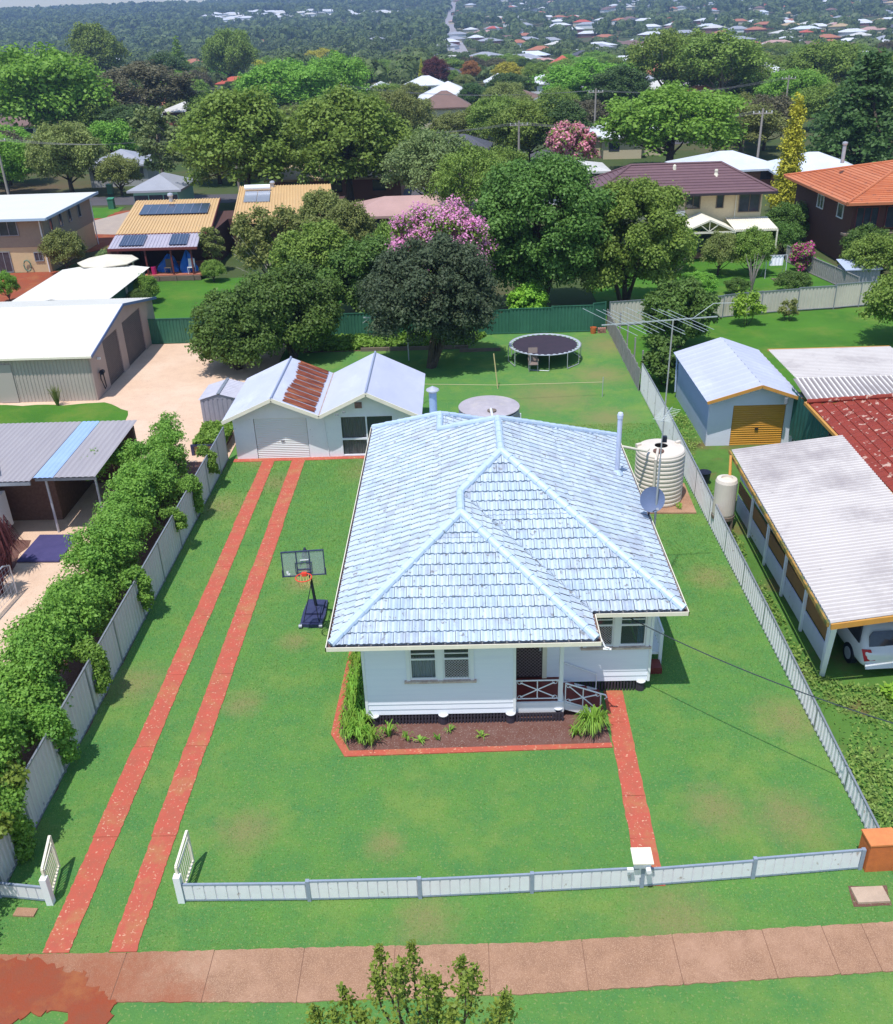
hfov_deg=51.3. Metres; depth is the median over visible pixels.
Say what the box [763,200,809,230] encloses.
shrub
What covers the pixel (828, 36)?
distant house
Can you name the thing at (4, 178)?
power pole
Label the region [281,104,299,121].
tree
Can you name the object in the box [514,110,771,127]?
power lines
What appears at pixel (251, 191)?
solar water heater
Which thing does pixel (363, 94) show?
tree
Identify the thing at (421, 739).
strap leaf plant
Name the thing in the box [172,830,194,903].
driveway gate
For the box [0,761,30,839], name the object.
leafy bush
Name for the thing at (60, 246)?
shrub
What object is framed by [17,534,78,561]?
ground mat
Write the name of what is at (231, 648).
driveway strip
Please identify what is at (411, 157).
tree
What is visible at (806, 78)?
tree
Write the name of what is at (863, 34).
distant house
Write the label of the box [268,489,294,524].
driveway strip
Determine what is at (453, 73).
tree
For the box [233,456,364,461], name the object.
garage apron
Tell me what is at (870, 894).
pit cover
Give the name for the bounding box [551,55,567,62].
house
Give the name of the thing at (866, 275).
grey garden shed
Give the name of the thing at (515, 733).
garden bed
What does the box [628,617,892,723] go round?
service cable
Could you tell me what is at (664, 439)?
antenna mast
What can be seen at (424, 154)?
tree
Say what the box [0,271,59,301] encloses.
red earth
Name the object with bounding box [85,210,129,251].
brown yard
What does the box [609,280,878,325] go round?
cream fence
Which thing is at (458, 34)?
distant house
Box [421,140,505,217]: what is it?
tree
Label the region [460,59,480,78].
tree
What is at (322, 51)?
tree
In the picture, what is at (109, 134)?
shrub
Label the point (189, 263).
outdoor chair
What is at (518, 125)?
power pole
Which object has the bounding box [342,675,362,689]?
strap leaf plant
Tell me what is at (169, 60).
tree
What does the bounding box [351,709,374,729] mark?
strap leaf plant
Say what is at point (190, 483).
climbing vine
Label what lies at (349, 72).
tree
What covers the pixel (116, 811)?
driveway strip
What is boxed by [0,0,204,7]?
sky
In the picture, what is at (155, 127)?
tree
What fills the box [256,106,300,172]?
tree
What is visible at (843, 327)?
back lawn
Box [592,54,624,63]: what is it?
tree
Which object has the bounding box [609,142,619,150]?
window
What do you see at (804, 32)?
distant house
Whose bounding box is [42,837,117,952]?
driveway strip
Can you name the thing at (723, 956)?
footpath
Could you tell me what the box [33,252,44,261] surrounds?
window
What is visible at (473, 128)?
power lines
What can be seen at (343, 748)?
garden edging
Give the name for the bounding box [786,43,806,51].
tree
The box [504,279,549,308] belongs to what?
round bush
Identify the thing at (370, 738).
strap leaf plant
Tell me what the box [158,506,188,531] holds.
climbing vine
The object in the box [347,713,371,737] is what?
strap leaf plant
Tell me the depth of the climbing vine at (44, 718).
22.42 m
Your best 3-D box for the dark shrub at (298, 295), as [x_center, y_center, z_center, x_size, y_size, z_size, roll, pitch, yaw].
[-8.706,-11.261,51.179,6.443,5.766,5.584,-1,27,1]
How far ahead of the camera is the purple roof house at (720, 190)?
70.50 m
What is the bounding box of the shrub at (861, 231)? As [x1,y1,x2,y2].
[839,221,890,256]
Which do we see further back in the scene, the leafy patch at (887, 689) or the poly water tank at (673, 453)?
the poly water tank at (673, 453)
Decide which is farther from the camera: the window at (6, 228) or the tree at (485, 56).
the tree at (485, 56)
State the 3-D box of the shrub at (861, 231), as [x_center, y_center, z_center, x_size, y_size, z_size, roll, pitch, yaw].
[29.304,-18.445,64.931,3.909,3.582,3.716,-5,28,-6]
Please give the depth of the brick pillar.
19.58 m
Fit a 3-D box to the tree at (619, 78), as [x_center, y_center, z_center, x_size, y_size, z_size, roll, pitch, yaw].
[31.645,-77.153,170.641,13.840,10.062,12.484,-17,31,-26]
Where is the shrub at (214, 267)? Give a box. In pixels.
[198,259,226,281]
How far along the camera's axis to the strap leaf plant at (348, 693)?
24.83 m
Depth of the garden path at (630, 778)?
22.41 m
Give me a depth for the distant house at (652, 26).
805.61 m
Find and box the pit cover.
[850,886,889,903]
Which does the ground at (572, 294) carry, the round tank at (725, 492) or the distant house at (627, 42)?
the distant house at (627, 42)
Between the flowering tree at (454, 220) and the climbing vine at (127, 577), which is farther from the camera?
the flowering tree at (454, 220)
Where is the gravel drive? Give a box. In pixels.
[0,343,285,664]
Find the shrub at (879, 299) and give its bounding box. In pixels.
[856,266,892,325]
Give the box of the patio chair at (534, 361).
[528,347,538,371]
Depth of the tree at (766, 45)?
384.46 m
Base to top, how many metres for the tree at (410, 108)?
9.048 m
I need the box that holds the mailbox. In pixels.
[627,847,653,877]
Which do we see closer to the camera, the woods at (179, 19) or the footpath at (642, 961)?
the footpath at (642, 961)
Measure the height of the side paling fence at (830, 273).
1.230 m
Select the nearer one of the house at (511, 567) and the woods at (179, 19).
the house at (511, 567)
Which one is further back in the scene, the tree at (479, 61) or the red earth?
the tree at (479, 61)
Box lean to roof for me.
[767,346,892,396]
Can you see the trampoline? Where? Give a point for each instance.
(547, 344)
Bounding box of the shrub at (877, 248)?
[836,230,892,274]
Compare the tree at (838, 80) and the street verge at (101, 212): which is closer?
the street verge at (101, 212)
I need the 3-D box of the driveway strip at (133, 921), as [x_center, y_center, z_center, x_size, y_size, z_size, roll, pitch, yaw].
[-6.448,8.106,19.890,0.570,0.068,2.988,-1,27,1]
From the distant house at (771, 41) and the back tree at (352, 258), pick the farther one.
the distant house at (771, 41)
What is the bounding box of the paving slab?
[13,907,37,917]
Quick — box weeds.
[672,411,892,827]
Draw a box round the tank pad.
[650,483,696,513]
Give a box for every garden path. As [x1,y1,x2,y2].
[603,690,628,721]
[610,722,636,756]
[615,757,644,795]
[622,795,654,838]
[630,838,664,885]
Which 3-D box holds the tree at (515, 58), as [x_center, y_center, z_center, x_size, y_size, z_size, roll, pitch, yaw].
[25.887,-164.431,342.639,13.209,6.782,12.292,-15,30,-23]
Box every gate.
[0,564,17,608]
[39,835,59,905]
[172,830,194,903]
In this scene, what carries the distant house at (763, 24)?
on the ground at (572, 294)
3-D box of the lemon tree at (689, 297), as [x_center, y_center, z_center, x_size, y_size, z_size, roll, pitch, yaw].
[12.791,-10.924,50.987,4.409,3.996,4.380,-1,27,1]
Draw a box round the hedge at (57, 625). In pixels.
[0,410,190,804]
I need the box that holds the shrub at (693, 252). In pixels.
[674,226,697,264]
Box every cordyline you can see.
[0,514,28,573]
[0,554,17,594]
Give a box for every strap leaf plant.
[334,716,359,740]
[335,706,359,725]
[338,699,359,722]
[339,688,361,705]
[339,693,362,711]
[340,666,362,684]
[341,681,362,694]
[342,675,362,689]
[344,652,361,672]
[346,651,360,663]
[346,721,369,744]
[347,663,361,678]
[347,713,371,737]
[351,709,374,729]
[352,690,364,701]
[352,694,364,710]
[353,702,373,719]
[356,677,363,690]
[358,723,384,748]
[377,719,399,736]
[402,730,413,740]
[413,735,429,743]
[444,724,455,732]
[477,730,489,737]
[569,723,583,736]
[572,704,613,736]
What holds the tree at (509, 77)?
on the ground at (572, 294)
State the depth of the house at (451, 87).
198.66 m
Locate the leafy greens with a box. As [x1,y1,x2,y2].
[191,420,233,443]
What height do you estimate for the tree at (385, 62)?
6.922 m
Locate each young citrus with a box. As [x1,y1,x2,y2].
[729,290,767,324]
[777,298,799,319]
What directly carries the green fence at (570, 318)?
on the lawn at (456, 377)
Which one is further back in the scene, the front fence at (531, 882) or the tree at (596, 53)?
the tree at (596, 53)
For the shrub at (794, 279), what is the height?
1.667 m
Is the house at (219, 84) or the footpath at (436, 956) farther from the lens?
the house at (219, 84)
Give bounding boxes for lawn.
[0,329,892,954]
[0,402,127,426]
[151,277,341,343]
[587,257,870,319]
[617,306,892,416]
[639,385,892,872]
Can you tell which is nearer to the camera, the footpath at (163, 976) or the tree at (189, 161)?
the footpath at (163, 976)
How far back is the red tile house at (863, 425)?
33.34 m
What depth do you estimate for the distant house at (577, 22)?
897.72 m
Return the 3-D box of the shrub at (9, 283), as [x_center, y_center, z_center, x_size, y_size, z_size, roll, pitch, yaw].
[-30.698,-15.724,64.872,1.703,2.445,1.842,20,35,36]
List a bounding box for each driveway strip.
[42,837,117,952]
[92,747,154,837]
[109,836,175,951]
[134,675,184,746]
[151,746,206,835]
[166,616,209,674]
[186,674,232,745]
[193,567,230,615]
[212,615,251,673]
[215,525,247,566]
[233,489,262,525]
[234,566,268,614]
[250,461,274,489]
[253,524,283,565]
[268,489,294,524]
[281,460,304,488]
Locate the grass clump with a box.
[46,385,59,405]
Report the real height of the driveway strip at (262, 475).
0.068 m
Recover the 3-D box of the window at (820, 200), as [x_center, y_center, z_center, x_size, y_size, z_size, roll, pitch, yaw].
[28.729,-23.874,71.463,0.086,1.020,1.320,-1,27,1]
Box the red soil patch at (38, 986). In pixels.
[0,956,116,1023]
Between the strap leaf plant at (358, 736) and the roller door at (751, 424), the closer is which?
the strap leaf plant at (358, 736)
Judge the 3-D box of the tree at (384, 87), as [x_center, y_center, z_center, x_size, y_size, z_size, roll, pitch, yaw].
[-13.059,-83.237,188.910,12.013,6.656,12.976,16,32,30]
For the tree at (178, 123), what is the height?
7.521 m
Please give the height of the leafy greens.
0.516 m
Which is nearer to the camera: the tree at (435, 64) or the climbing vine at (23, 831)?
the climbing vine at (23, 831)
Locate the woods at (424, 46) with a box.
[1,18,892,88]
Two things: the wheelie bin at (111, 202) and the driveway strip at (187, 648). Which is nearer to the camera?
the driveway strip at (187, 648)
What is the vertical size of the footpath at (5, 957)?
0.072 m
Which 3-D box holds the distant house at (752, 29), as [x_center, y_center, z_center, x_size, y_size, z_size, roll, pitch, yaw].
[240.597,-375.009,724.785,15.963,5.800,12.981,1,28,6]
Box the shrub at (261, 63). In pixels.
[252,59,265,66]
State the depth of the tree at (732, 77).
211.89 m
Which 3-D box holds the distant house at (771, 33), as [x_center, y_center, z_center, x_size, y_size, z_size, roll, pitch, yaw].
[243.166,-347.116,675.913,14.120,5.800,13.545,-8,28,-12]
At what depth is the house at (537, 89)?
240.32 m
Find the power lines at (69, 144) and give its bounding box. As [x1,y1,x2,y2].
[0,138,165,144]
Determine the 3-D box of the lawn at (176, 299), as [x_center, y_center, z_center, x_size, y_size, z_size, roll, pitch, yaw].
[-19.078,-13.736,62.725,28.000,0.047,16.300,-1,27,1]
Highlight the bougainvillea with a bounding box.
[787,240,817,272]
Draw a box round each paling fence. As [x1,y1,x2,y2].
[606,309,643,390]
[785,245,859,284]
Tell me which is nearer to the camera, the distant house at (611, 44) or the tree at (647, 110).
the tree at (647, 110)
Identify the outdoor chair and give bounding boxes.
[165,259,171,273]
[187,258,195,273]
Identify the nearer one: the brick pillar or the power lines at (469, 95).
the brick pillar
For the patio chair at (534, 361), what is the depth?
48.83 m
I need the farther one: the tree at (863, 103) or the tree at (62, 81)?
the tree at (62, 81)
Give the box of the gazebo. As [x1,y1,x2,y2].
[77,254,138,267]
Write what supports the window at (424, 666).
in the house at (511, 567)
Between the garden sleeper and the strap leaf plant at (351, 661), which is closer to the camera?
the strap leaf plant at (351, 661)
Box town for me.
[200,0,892,32]
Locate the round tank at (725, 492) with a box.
[711,455,737,531]
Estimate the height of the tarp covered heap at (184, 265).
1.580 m
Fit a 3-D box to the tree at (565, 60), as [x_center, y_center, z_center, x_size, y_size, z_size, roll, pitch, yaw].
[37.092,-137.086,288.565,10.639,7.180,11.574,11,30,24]
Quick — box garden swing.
[761,255,787,278]
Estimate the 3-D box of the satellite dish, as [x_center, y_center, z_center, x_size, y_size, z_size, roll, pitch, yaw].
[6.099,-0.173,27.273,0.554,1.059,0.737,-20,32,-30]
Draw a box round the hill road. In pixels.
[445,2,467,52]
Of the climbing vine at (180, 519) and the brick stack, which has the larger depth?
the brick stack
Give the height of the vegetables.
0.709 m
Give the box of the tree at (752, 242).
[732,224,777,275]
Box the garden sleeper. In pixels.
[361,345,500,351]
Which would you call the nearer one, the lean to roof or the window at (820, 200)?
the lean to roof
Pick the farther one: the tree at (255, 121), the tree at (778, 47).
the tree at (778, 47)
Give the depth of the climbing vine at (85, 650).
24.96 m
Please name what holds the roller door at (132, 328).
in the beige shed at (84, 349)
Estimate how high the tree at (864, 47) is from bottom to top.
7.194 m
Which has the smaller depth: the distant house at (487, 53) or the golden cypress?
the golden cypress
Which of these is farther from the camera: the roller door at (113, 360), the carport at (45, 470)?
the roller door at (113, 360)
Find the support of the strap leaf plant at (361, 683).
on the garden bed at (515, 733)
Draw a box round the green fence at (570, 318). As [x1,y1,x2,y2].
[147,301,606,343]
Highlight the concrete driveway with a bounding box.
[93,211,129,234]
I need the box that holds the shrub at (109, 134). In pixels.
[86,117,139,153]
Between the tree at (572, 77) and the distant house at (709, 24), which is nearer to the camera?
the tree at (572, 77)
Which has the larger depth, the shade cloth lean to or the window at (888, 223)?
the window at (888, 223)
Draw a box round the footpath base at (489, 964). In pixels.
[28,925,881,1000]
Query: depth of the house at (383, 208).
81.17 m
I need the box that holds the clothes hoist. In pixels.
[363,317,408,360]
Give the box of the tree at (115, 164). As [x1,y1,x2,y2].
[93,151,143,195]
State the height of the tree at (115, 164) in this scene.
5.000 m
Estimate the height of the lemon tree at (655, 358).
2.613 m
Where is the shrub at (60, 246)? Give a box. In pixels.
[37,227,87,268]
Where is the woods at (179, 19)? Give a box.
[0,0,892,50]
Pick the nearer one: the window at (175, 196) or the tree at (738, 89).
the window at (175, 196)
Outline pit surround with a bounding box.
[848,885,891,906]
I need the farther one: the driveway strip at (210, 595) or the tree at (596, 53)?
the tree at (596, 53)
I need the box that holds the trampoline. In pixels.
[508,333,580,370]
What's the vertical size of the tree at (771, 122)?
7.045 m
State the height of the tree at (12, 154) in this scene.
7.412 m
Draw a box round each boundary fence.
[0,427,228,881]
[640,363,879,828]
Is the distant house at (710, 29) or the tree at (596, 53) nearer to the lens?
the tree at (596, 53)
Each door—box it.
[0,365,18,402]
[102,330,123,384]
[112,287,126,298]
[122,309,145,364]
[127,277,137,291]
[254,418,309,457]
[339,414,393,455]
[516,647,542,676]
[729,404,785,444]
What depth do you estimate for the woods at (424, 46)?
584.26 m
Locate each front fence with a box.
[0,882,44,900]
[181,847,866,902]
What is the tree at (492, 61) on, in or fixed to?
on the ground at (572, 294)
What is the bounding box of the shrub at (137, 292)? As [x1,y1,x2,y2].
[126,287,152,301]
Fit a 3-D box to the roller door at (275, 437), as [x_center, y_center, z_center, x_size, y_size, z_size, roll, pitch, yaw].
[-6.982,-3.131,39.488,2.200,1.820,0.045,-1,27,1]
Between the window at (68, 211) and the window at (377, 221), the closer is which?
the window at (68, 211)
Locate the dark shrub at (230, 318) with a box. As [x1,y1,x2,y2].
[184,279,286,369]
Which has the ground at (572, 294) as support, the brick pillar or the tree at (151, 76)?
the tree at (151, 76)
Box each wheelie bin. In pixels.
[106,183,113,193]
[106,197,115,208]
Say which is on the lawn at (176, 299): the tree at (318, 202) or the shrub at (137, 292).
the shrub at (137, 292)
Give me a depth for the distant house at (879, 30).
647.07 m
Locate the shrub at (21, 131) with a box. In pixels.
[0,122,31,138]
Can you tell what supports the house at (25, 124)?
on the ground at (572, 294)
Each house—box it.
[0,115,57,137]
[0,191,98,272]
[83,149,158,187]
[107,181,344,281]
[126,172,197,201]
[162,101,186,125]
[187,59,201,64]
[215,76,239,89]
[264,159,404,200]
[325,386,689,725]
[356,195,478,231]
[405,75,444,90]
[415,66,461,80]
[418,81,478,103]
[422,90,470,128]
[437,43,459,50]
[445,39,459,44]
[446,36,465,42]
[447,32,467,36]
[447,134,492,150]
[468,35,484,39]
[469,52,502,56]
[478,38,502,43]
[515,39,524,46]
[518,53,542,58]
[521,51,550,57]
[524,90,539,98]
[526,46,552,54]
[531,74,550,93]
[546,37,560,41]
[550,23,570,26]
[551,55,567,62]
[572,27,583,32]
[573,19,591,26]
[573,50,584,55]
[576,22,597,28]
[576,31,598,37]
[578,160,610,176]
[589,123,665,158]
[590,161,777,257]
[591,34,617,39]
[591,42,616,47]
[598,43,613,47]
[621,40,636,44]
[638,31,659,36]
[646,24,661,29]
[648,80,682,90]
[665,150,774,184]
[678,30,692,33]
[687,85,725,95]
[693,18,705,23]
[699,23,719,30]
[701,25,726,32]
[728,26,746,32]
[728,36,754,39]
[744,26,766,32]
[754,21,773,28]
[763,40,790,43]
[767,30,785,35]
[768,152,852,186]
[778,22,798,29]
[784,141,892,263]
[790,26,821,30]
[798,29,825,36]
[804,393,892,494]
[808,23,829,30]
[820,34,840,39]
[828,23,847,29]
[838,28,865,36]
[850,32,871,36]
[859,20,872,25]
[861,26,885,33]
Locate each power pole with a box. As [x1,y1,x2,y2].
[0,138,9,194]
[510,121,527,153]
[588,88,602,125]
[753,108,772,157]
[782,75,795,102]
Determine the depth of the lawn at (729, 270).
64.79 m
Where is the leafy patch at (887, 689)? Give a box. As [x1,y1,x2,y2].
[879,682,892,705]
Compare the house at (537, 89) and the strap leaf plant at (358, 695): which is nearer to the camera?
the strap leaf plant at (358, 695)
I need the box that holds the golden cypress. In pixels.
[764,92,807,209]
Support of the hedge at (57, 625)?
on the hedge soil
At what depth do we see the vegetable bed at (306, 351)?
53.01 m
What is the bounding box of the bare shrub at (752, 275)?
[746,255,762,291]
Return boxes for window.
[0,222,18,235]
[0,252,13,272]
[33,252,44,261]
[48,218,54,231]
[57,213,63,226]
[66,209,72,221]
[76,204,81,217]
[134,195,148,201]
[149,195,162,199]
[164,194,177,199]
[285,182,297,184]
[328,181,341,191]
[372,180,385,190]
[372,219,379,227]
[404,649,476,683]
[581,617,651,650]
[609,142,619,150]
[685,196,700,208]
[689,227,714,252]
[716,195,724,207]
[738,194,760,211]
[760,171,770,179]
[816,193,824,209]
[836,202,844,218]
[854,206,880,228]
[883,206,892,227]
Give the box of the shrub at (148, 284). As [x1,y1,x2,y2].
[133,273,160,295]
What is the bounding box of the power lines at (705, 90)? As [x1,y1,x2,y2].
[589,76,795,92]
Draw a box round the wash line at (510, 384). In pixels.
[423,353,603,403]
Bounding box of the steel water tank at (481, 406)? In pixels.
[458,395,520,417]
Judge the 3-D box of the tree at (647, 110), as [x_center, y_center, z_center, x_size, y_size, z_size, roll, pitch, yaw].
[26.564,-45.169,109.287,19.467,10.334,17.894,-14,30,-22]
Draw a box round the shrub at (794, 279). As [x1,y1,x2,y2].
[772,270,813,288]
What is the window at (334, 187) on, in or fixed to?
in the house at (366, 188)
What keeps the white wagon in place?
on the neighbour lawn at (714, 460)
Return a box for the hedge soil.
[9,461,225,879]
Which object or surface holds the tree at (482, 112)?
on the ground at (572, 294)
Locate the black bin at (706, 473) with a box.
[700,469,711,483]
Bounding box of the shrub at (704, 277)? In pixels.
[680,270,718,292]
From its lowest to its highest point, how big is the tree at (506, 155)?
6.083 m
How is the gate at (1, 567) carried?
on the gravel drive
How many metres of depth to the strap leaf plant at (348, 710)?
24.26 m
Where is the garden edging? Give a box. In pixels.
[331,651,612,756]
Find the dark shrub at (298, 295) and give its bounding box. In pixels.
[234,255,347,358]
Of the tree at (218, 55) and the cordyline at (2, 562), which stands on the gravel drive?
the cordyline at (2, 562)
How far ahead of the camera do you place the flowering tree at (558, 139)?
110.06 m
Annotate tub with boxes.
[590,326,596,333]
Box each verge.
[14,972,892,1023]
[91,207,124,217]
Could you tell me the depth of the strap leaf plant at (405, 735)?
23.70 m
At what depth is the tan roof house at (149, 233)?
74.77 m
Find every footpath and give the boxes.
[0,953,29,961]
[29,952,126,999]
[111,949,213,1002]
[202,947,304,1002]
[297,945,394,1002]
[392,943,489,998]
[489,939,587,996]
[582,934,682,990]
[672,929,777,984]
[762,925,839,978]
[822,924,881,975]
[861,921,892,971]
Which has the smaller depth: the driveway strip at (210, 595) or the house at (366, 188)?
the driveway strip at (210, 595)
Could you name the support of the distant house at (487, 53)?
on the ground at (572, 294)
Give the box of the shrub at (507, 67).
[490,61,523,76]
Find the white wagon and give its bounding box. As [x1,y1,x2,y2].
[837,615,892,668]
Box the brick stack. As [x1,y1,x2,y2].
[597,327,605,332]
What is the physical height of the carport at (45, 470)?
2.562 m
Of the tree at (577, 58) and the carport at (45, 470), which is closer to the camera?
the carport at (45, 470)
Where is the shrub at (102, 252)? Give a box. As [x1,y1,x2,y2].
[94,245,108,256]
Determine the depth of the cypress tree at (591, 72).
181.16 m
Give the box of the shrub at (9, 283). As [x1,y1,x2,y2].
[0,270,20,300]
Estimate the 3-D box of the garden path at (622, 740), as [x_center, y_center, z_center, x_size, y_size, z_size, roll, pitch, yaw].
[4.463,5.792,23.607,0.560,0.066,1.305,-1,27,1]
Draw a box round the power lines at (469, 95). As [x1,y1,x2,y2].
[340,85,592,95]
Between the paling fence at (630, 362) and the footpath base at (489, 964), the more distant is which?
the paling fence at (630, 362)
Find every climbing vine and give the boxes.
[0,782,37,864]
[24,702,81,765]
[70,637,114,695]
[118,564,155,611]
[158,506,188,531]
[176,473,205,513]
[196,444,220,473]
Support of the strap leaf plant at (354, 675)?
on the garden bed at (515, 733)
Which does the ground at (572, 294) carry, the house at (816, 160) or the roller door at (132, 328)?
the house at (816, 160)
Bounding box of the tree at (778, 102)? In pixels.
[739,92,794,149]
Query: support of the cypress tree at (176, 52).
on the ground at (572, 294)
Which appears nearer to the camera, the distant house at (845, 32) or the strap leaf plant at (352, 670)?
the strap leaf plant at (352, 670)
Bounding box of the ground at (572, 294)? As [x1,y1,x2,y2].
[0,0,892,449]
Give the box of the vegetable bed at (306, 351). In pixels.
[303,344,360,352]
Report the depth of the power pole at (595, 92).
137.22 m
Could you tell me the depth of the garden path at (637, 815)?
21.27 m
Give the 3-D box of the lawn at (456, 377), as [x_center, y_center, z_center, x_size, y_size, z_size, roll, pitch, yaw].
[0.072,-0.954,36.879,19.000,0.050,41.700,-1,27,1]
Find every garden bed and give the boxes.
[4,540,30,576]
[340,664,610,750]
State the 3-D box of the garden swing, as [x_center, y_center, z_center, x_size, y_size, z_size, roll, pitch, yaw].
[22.853,-17.116,64.709,1.547,1.530,0.948,-1,27,1]
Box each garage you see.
[221,351,424,458]
[673,337,805,445]
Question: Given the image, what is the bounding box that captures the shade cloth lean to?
[789,375,892,440]
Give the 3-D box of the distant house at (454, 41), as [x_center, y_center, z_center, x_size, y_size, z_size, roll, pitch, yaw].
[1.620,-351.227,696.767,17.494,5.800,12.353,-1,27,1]
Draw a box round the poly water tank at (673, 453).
[634,439,685,507]
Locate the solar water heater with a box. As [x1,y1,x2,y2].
[243,184,270,202]
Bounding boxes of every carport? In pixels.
[0,420,139,531]
[728,435,892,676]
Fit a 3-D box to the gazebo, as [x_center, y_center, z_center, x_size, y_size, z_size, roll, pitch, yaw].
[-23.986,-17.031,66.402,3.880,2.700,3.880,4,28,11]
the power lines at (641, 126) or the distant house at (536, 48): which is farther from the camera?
the distant house at (536, 48)
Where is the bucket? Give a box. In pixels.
[151,266,156,274]
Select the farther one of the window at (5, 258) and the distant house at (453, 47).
the distant house at (453, 47)
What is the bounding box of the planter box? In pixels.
[190,433,232,455]
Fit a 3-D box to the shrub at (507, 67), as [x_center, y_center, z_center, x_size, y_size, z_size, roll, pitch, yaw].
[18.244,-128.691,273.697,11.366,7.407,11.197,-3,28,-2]
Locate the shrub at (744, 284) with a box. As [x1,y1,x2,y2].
[723,276,751,291]
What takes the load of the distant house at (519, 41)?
on the ground at (572, 294)
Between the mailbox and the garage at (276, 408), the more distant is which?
the garage at (276, 408)
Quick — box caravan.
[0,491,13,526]
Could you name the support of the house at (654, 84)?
on the ground at (572, 294)
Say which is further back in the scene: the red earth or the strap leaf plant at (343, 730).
the red earth
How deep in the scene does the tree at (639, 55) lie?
186.58 m
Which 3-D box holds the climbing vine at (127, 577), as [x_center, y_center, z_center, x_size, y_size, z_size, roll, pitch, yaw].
[-9.504,2.528,28.724,0.981,1.897,1.158,-1,27,1]
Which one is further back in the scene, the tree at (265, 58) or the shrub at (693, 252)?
the tree at (265, 58)
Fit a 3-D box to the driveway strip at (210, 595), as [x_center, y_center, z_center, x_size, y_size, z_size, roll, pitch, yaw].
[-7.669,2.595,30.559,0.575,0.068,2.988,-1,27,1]
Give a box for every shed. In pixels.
[0,297,156,402]
[13,265,148,304]
[198,378,244,421]
[836,258,882,281]
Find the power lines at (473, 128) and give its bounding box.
[279,123,521,134]
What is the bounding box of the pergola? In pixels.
[682,212,777,262]
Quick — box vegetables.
[311,330,486,351]
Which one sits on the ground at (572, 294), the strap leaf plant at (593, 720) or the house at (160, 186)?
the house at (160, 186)
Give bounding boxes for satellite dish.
[640,487,664,516]
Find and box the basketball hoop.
[280,547,327,628]
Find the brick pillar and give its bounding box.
[858,827,892,871]
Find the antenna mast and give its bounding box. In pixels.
[584,303,720,526]
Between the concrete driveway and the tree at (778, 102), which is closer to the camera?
the concrete driveway
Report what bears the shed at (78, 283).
on the lawn at (176, 299)
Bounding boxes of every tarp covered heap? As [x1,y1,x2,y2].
[157,254,179,271]
[180,250,198,272]
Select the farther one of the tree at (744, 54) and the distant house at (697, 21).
the distant house at (697, 21)
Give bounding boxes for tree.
[0,41,119,135]
[0,129,32,185]
[0,131,36,194]
[22,118,112,192]
[58,92,120,128]
[64,21,133,70]
[90,102,168,151]
[93,151,143,195]
[95,59,202,107]
[106,73,138,88]
[126,105,184,172]
[146,50,199,72]
[159,98,183,108]
[163,84,302,187]
[170,35,190,69]
[174,109,196,148]
[178,78,211,99]
[179,123,240,183]
[182,90,220,115]
[189,69,214,87]
[195,66,209,72]
[198,226,225,259]
[199,26,260,76]
[221,81,233,91]
[228,57,340,108]
[228,202,329,275]
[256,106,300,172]
[258,56,280,63]
[267,218,371,304]
[276,81,412,202]
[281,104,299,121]
[286,59,308,65]
[295,93,329,124]
[295,186,348,231]
[304,49,375,94]
[304,939,522,1023]
[305,47,336,57]
[314,232,394,312]
[323,199,376,245]
[350,90,375,127]
[352,229,506,368]
[362,73,380,85]
[365,84,409,94]
[373,214,411,245]
[375,82,399,87]
[377,59,390,65]
[377,85,430,145]
[379,124,473,194]
[385,194,498,306]
[391,126,444,194]
[397,81,428,98]
[407,94,437,128]
[418,59,422,76]
[421,56,451,81]
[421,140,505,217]
[427,109,480,137]
[442,69,460,82]
[443,57,465,68]
[452,54,469,59]
[453,74,474,84]
[457,82,485,103]
[459,56,485,65]
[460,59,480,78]
[462,101,493,139]
[464,93,520,149]
[468,144,528,177]
[468,148,622,303]
[474,53,490,60]
[478,98,558,162]
[479,80,531,100]
[482,72,540,90]
[485,57,506,66]
[496,53,513,58]
[503,92,536,103]
[506,55,524,62]
[515,58,535,67]
[519,74,537,92]
[520,61,549,77]
[528,56,642,99]
[528,95,593,148]
[536,85,579,103]
[544,120,600,161]
[551,58,578,67]
[560,53,575,58]
[566,99,611,125]
[572,56,594,60]
[577,174,703,300]
[580,50,608,60]
[581,63,653,104]
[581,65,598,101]
[591,79,752,160]
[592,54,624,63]
[607,57,623,64]
[619,27,687,86]
[637,275,721,347]
[640,332,683,385]
[658,26,731,87]
[667,25,783,91]
[723,67,769,85]
[724,72,769,96]
[728,101,789,152]
[732,224,777,275]
[736,89,758,143]
[752,66,831,99]
[760,42,776,47]
[765,43,792,51]
[768,54,786,65]
[779,37,868,82]
[779,43,802,52]
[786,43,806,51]
[789,81,843,128]
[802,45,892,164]
[820,62,844,83]
[856,43,875,50]
[876,40,892,49]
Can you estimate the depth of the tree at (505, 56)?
388.15 m
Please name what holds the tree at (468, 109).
on the ground at (572, 294)
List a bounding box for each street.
[89,187,469,205]
[524,140,694,158]
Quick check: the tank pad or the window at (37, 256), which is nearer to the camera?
the tank pad
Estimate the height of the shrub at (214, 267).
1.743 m
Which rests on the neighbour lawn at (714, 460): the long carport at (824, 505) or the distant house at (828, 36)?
the long carport at (824, 505)
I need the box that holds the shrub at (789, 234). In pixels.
[764,220,807,254]
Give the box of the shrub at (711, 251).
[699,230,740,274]
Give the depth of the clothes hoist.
50.68 m

